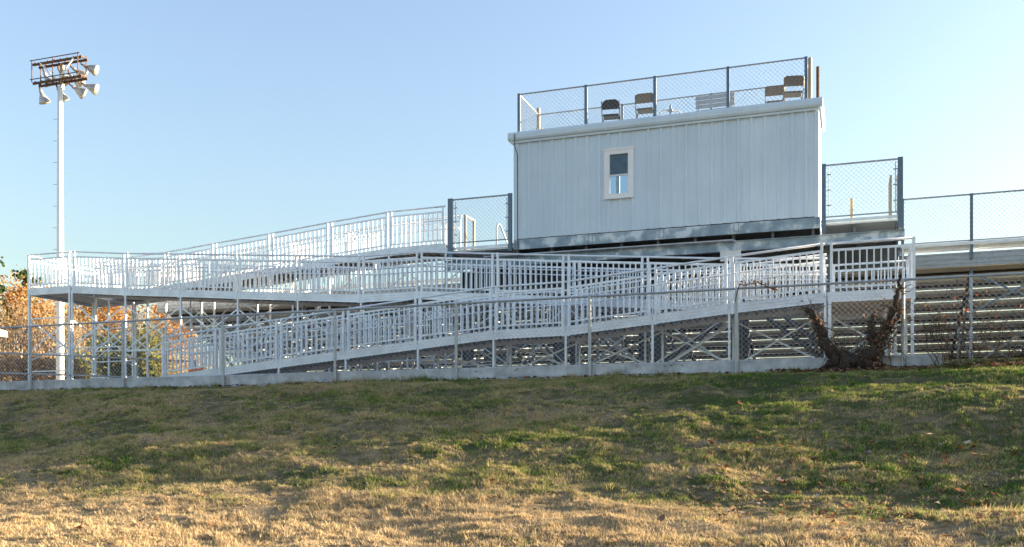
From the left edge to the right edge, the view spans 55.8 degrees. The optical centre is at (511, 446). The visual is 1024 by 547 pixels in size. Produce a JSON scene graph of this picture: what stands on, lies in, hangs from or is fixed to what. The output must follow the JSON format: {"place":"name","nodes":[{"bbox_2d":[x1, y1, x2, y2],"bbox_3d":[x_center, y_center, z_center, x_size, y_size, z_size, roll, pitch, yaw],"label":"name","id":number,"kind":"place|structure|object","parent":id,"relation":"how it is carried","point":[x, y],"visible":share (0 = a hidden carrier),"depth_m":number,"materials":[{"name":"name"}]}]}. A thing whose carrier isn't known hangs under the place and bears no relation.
{"place":"outdoors","nodes":[
{"label":"outdoors","id":0,"kind":"place"},
{"bbox_2d":[0,356,1023,546],"bbox_3d":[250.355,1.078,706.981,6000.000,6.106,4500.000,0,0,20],"label":"ground","id":1,"kind":"structure","parent":0,"point":[709,495],"depth_m":14.47,"materials":[{"name":"green plant"}]},
{"bbox_2d":[0,329,7,336],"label":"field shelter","id":2,"kind":"object","parent":1,"relation":"on","point":[4,333],"visible":0.86,"depth_m":48.87,"materials":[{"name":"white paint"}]},
{"bbox_2d":[0,256,22,358],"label":"conifer","id":3,"kind":"object","parent":1,"relation":"on","point":[2,288],"visible":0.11,"depth_m":62.05,"materials":[{"name":"green plant"}]},
{"bbox_2d":[0,308,44,356],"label":"bare tree","id":4,"kind":"object","parent":1,"relation":"on","point":[12,331],"visible":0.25,"depth_m":60.67,"materials":[{"name":"orange plant"}]},
{"bbox_2d":[0,348,46,381],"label":"dry shrub","id":5,"kind":"object","parent":1,"relation":"on","point":[11,365],"visible":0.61,"depth_m":49.57,"materials":[{"name":"brown plant"}]},
{"bbox_2d":[0,285,52,350],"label":"oak tree","id":6,"kind":"object","parent":1,"relation":"on","point":[25,307],"visible":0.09,"depth_m":71.99,"materials":[{"name":"orange plant"}]},
{"bbox_2d":[1,267,53,353],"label":"conifer","id":7,"kind":"object","parent":1,"relation":"on","point":[23,272],"visible":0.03,"depth_m":83.56,"materials":[{"name":"green plant"}]},
{"bbox_2d":[0,264,64,357],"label":"oak tree","id":8,"kind":"object","parent":1,"relation":"on","point":[19,288],"visible":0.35,"depth_m":63.40,"materials":[{"name":"orange plant"}]},
{"bbox_2d":[0,289,67,356],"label":"tree","id":9,"kind":"object","parent":1,"relation":"on","point":[19,315],"visible":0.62,"depth_m":56.17,"materials":[{"name":"orange plant"}]},
{"bbox_2d":[1,323,80,356],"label":"oak tree","id":10,"kind":"object","parent":1,"relation":"on","point":[45,345],"visible":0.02,"depth_m":69.85,"materials":[{"name":"orange plant"}]},
{"bbox_2d":[9,282,78,356],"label":"tree","id":11,"kind":"object","parent":1,"relation":"on","point":[40,320],"visible":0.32,"depth_m":56.65,"materials":[{"name":"orange plant"}]},
{"bbox_2d":[32,348,55,375],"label":"dry shrub","id":12,"kind":"object","parent":1,"relation":"on","point":[44,356],"visible":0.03,"depth_m":51.50,"materials":[{"name":"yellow plant"}]},
{"bbox_2d":[27,299,90,352],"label":"oak tree","id":13,"kind":"object","parent":1,"relation":"on","point":[64,319],"visible":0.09,"depth_m":68.56,"materials":[{"name":"orange plant"}]},
{"bbox_2d":[32,356,90,380],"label":"dry shrub","id":14,"kind":"object","parent":1,"relation":"on","point":[50,365],"visible":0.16,"depth_m":50.10,"materials":[{"name":"brown plant"}]},
{"bbox_2d":[30,52,98,379],"bbox_3d":[-18.436,-8.800,40.337,2.913,14.500,1.376,0,0,20],"label":"floodlight pole","id":15,"kind":"object","parent":1,"relation":"on","point":[80,78],"visible":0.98,"depth_m":39.95,"materials":[{"name":"white metal"}]},
{"bbox_2d":[32,309,106,378],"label":"bare tree","id":16,"kind":"object","parent":1,"relation":"on","point":[81,345],"visible":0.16,"depth_m":56.09,"materials":[{"name":"orange plant"}]},
{"bbox_2d":[45,309,103,357],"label":"bare tree","id":17,"kind":"object","parent":1,"relation":"on","point":[79,321],"visible":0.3,"depth_m":55.66,"materials":[{"name":"orange plant"}]},
{"bbox_2d":[27,251,133,380],"bbox_3d":[-13.064,-3.627,29.450,1.690,4.054,2.780,0,0,20],"label":"ramp landing","id":18,"kind":"object","parent":1,"relation":"on","point":[62,293],"visible":0.69,"depth_m":28.48,"materials":[{"name":"metal"}]},
{"bbox_2d":[64,350,100,378],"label":"young tree","id":19,"kind":"object","parent":1,"relation":"on","point":[84,362],"visible":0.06,"depth_m":53.78,"materials":[{"name":"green plant"}]},
{"bbox_2d":[0,352,195,379],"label":"pipe railing","id":20,"kind":"object","parent":1,"relation":"on","point":[81,356],"visible":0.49,"depth_m":28.00,"materials":[{"name":"grey metal"}]},
{"bbox_2d":[65,282,159,358],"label":"oak tree","id":21,"kind":"object","parent":1,"relation":"on","point":[100,315],"visible":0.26,"depth_m":62.69,"materials":[{"name":"orange plant"}]},
{"bbox_2d":[54,307,170,353],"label":"bare tree","id":22,"kind":"object","parent":1,"relation":"on","point":[129,325],"visible":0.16,"depth_m":59.20,"materials":[{"name":"orange plant"}]},
{"bbox_2d":[78,318,177,378],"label":"young tree","id":23,"kind":"object","parent":1,"relation":"on","point":[118,366],"visible":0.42,"depth_m":50.42,"materials":[{"name":"green plant"}]},
{"bbox_2d":[114,305,178,354],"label":"bare tree","id":24,"kind":"object","parent":1,"relation":"on","point":[141,325],"visible":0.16,"depth_m":60.11,"materials":[{"name":"brown plant"}]},
{"bbox_2d":[100,303,199,351],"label":"oak tree","id":25,"kind":"object","parent":1,"relation":"on","point":[162,315],"visible":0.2,"depth_m":68.83,"materials":[{"name":"orange plant"}]},
{"bbox_2d":[130,356,182,376],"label":"dry shrub","id":26,"kind":"object","parent":1,"relation":"on","point":[169,366],"visible":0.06,"depth_m":51.96,"materials":[{"name":"brown plant"}]},
{"bbox_2d":[157,326,211,372],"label":"oak tree","id":27,"kind":"object","parent":1,"relation":"on","point":[183,355],"visible":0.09,"depth_m":74.01,"materials":[{"name":"orange plant"}]},
{"bbox_2d":[108,205,462,377],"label":"ramp run","id":28,"kind":"structure","parent":1,"relation":"on","point":[349,242],"depth_m":27.32,"materials":[{"name":"metal"}]},
{"bbox_2d":[71,251,827,378],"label":"ramp run","id":29,"kind":"structure","parent":1,"relation":"on","point":[313,298],"depth_m":25.27,"materials":[{"name":"metal"}]},
{"bbox_2d":[0,354,943,390],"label":"concrete kerb","id":30,"kind":"structure","parent":1,"relation":"on","point":[745,366],"depth_m":21.05,"materials":[{"name":"grey concrete"}]},
{"bbox_2d":[160,243,827,376],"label":"ramp run","id":31,"kind":"structure","parent":1,"relation":"on","point":[627,326],"depth_m":22.03,"materials":[{"name":"metal"}]},
{"bbox_2d":[0,272,1023,389],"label":"chain link fence","id":32,"kind":"object","parent":1,"relation":"on","point":[335,336],"visible":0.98,"depth_m":21.07,"materials":[{"name":"metal"}]},
{"bbox_2d":[735,280,777,300],"bbox_3d":[4.810,-3.082,19.041,0.831,0.423,0.196,0,0,20],"label":"vine sprig","id":33,"kind":"object","parent":32,"relation":"attached to","point":[754,283],"visible":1,"depth_m":19.02,"materials":[{"name":"brown plant"}]},
{"bbox_2d":[910,309,973,342],"bbox_3d":[7.881,-2.190,17.817,1.284,0.656,0.292,0,0,20],"label":"climbing vine","id":34,"kind":"object","parent":32,"relation":"attached to","point":[930,331],"visible":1,"depth_m":17.91,"materials":[{"name":"brown plant"}]},
{"bbox_2d":[878,276,1022,365],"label":"climbing vine","id":35,"kind":"object","parent":32,"relation":"attached to","point":[960,342],"visible":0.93,"depth_m":17.79,"materials":[{"name":"brown plant"}]},
{"bbox_2d":[964,297,1023,366],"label":"climbing vine","id":36,"kind":"object","parent":32,"relation":"attached to","point":[999,347],"visible":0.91,"depth_m":17.53,"materials":[{"name":"brown plant"}]},
{"bbox_2d":[1,358,1023,542],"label":"fallen leaves","id":37,"kind":"object","parent":1,"relation":"on","point":[844,537],"visible":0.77,"depth_m":12.97,"materials":[{"name":"brown plant"}]},
{"bbox_2d":[157,242,1023,372],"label":"bleachers","id":38,"kind":"object","parent":1,"relation":"on","point":[980,262],"visible":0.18,"depth_m":27.32,"materials":[{"name":"grey metal"}]},
{"bbox_2d":[900,189,1023,262],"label":"bleacher fence","id":39,"kind":"object","parent":38,"relation":"on","point":[971,242],"visible":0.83,"depth_m":22.96,"materials":[{"name":"metal"}]},
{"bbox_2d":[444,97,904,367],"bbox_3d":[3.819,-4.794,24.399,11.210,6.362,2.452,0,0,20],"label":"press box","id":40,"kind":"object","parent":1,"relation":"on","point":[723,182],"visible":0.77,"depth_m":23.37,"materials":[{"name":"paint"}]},
{"bbox_2d":[464,215,474,249],"bbox_3d":[-1.175,-5.741,26.831,0.061,1.242,0.661,0,0,21],"label":"handrail","id":41,"kind":"object","parent":40,"relation":"on","point":[473,228],"visible":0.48,"depth_m":26.60,"materials":[{"name":"beige metal"}]},
{"bbox_2d":[448,193,511,256],"bbox_3d":[-0.831,-5.675,24.923,1.765,1.550,0.072,0,0,20],"label":"deck fence","id":42,"kind":"object","parent":40,"relation":"attached to","point":[450,222],"visible":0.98,"depth_m":24.97,"materials":[{"name":"metal"}]},
{"bbox_2d":[496,223,507,247],"bbox_3d":[-0.231,-5.571,26.729,0.548,1.146,0.079,0,0,-45],"label":"stair handrail","id":43,"kind":"object","parent":40,"relation":"attached to","point":[502,232],"visible":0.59,"depth_m":26.62,"materials":[{"name":"white metal"}]},
{"bbox_2d":[601,99,620,121],"bbox_3d":[2.531,-8.342,24.600,0.475,0.798,0.492,0,0,12],"label":"folding chair","id":44,"kind":"object","parent":40,"relation":"on","point":[617,115],"visible":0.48,"depth_m":24.41,"materials":[{"name":"black metal"}]},
{"bbox_2d":[603,146,633,199],"bbox_3d":[2.614,-6.683,23.665,0.754,1.245,0.100,0,0,20],"label":"window","id":45,"kind":"structure","parent":40,"relation":"in","point":[619,161],"depth_m":23.68,"materials":[{"name":"white paint"}]},
{"bbox_2d":[635,93,652,117],"bbox_3d":[3.337,-8.342,24.156,0.475,0.798,0.492,0,0,17],"label":"folding chair","id":46,"kind":"object","parent":40,"relation":"on","point":[648,100],"visible":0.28,"depth_m":23.98,"materials":[{"name":"brown metal"}]},
{"bbox_2d":[517,56,819,131],"bbox_3d":[3.859,-8.540,24.154,7.329,1.179,1.684,0,0,20],"label":"roof fence","id":47,"kind":"object","parent":40,"relation":"on","point":[807,79],"visible":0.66,"depth_m":23.54,"materials":[{"name":"metal"}]},
{"bbox_2d":[659,105,680,115],"bbox_3d":[3.987,-8.261,24.281,0.582,0.620,0.118,0,0,7],"label":"hatch rail","id":48,"kind":"object","parent":40,"relation":"on","point":[670,107],"visible":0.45,"depth_m":24.27,"materials":[{"name":"white metal"}]},
{"bbox_2d":[695,92,734,110],"bbox_3d":[5.061,-8.311,23.981,0.947,0.721,0.470,0,0,20],"label":"slatted bench","id":49,"kind":"object","parent":40,"relation":"on","point":[712,98],"visible":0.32,"depth_m":23.80,"materials":[{"name":"metal"}]},
{"bbox_2d":[765,85,784,102],"bbox_3d":[6.426,-8.342,23.645,0.475,0.798,0.492,0,0,15],"label":"folding chair","id":50,"kind":"object","parent":40,"relation":"on","point":[772,90],"visible":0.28,"depth_m":23.45,"materials":[{"name":"brown metal"}]},
{"bbox_2d":[782,75,803,100],"bbox_3d":[6.680,-8.342,23.025,0.475,0.798,0.492,0,0,8],"label":"folding chair","id":51,"kind":"object","parent":40,"relation":"on","point":[797,81],"visible":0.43,"depth_m":22.83,"materials":[{"name":"brown metal"}]},
{"bbox_2d":[850,198,853,221],"bbox_3d":[8.151,-5.535,23.210,0.180,0.830,0.180,0,0,20],"label":"short post","id":52,"kind":"object","parent":40,"relation":"on","point":[851,205],"visible":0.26,"depth_m":23.19,"materials":[{"name":"beige wood"}]},
{"bbox_2d":[822,157,902,231],"bbox_3d":[8.207,-5.675,22.704,1.725,1.550,1.922,0,0,20],"label":"deck fence","id":53,"kind":"object","parent":40,"relation":"on","point":[899,185],"visible":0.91,"depth_m":21.82,"materials":[{"name":"metal"}]},
{"bbox_2d":[888,175,891,218],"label":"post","id":54,"kind":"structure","parent":40,"relation":"on","point":[889,195],"depth_m":22.62,"materials":[{"name":"beige wood"}]},
{"bbox_2d":[795,277,916,371],"bbox_3d":[6.467,-2.257,18.290,2.211,1.850,0.572,0,0,23],"label":"gnarled vine trunk","id":55,"kind":"object","parent":1,"relation":"on","point":[873,353],"visible":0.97,"depth_m":18.21,"materials":[{"name":"brown plant"}]},
{"bbox_2d":[798,307,907,367],"bbox_3d":[6.519,-1.888,18.399,2.060,1.481,0.371,0,0,20],"label":"bare creeper","id":56,"kind":"object","parent":55,"relation":"attached to","point":[893,328],"visible":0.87,"depth_m":18.35,"materials":[{"name":"brown plant"}]},
{"bbox_2d":[827,236,914,355],"bbox_3d":[7.543,-2.867,20.402,1.720,2.494,2.680,0,0,20],"label":"ramp landing","id":57,"kind":"object","parent":1,"relation":"on","point":[861,295],"visible":0.82,"depth_m":19.41,"materials":[{"name":"metal"}]},
{"bbox_2d":[0,0,1023,378],"label":"sky","id":58,"kind":"structure","parent":0,"point":[207,121],"materials":[{"name":"blue"}]}
]}

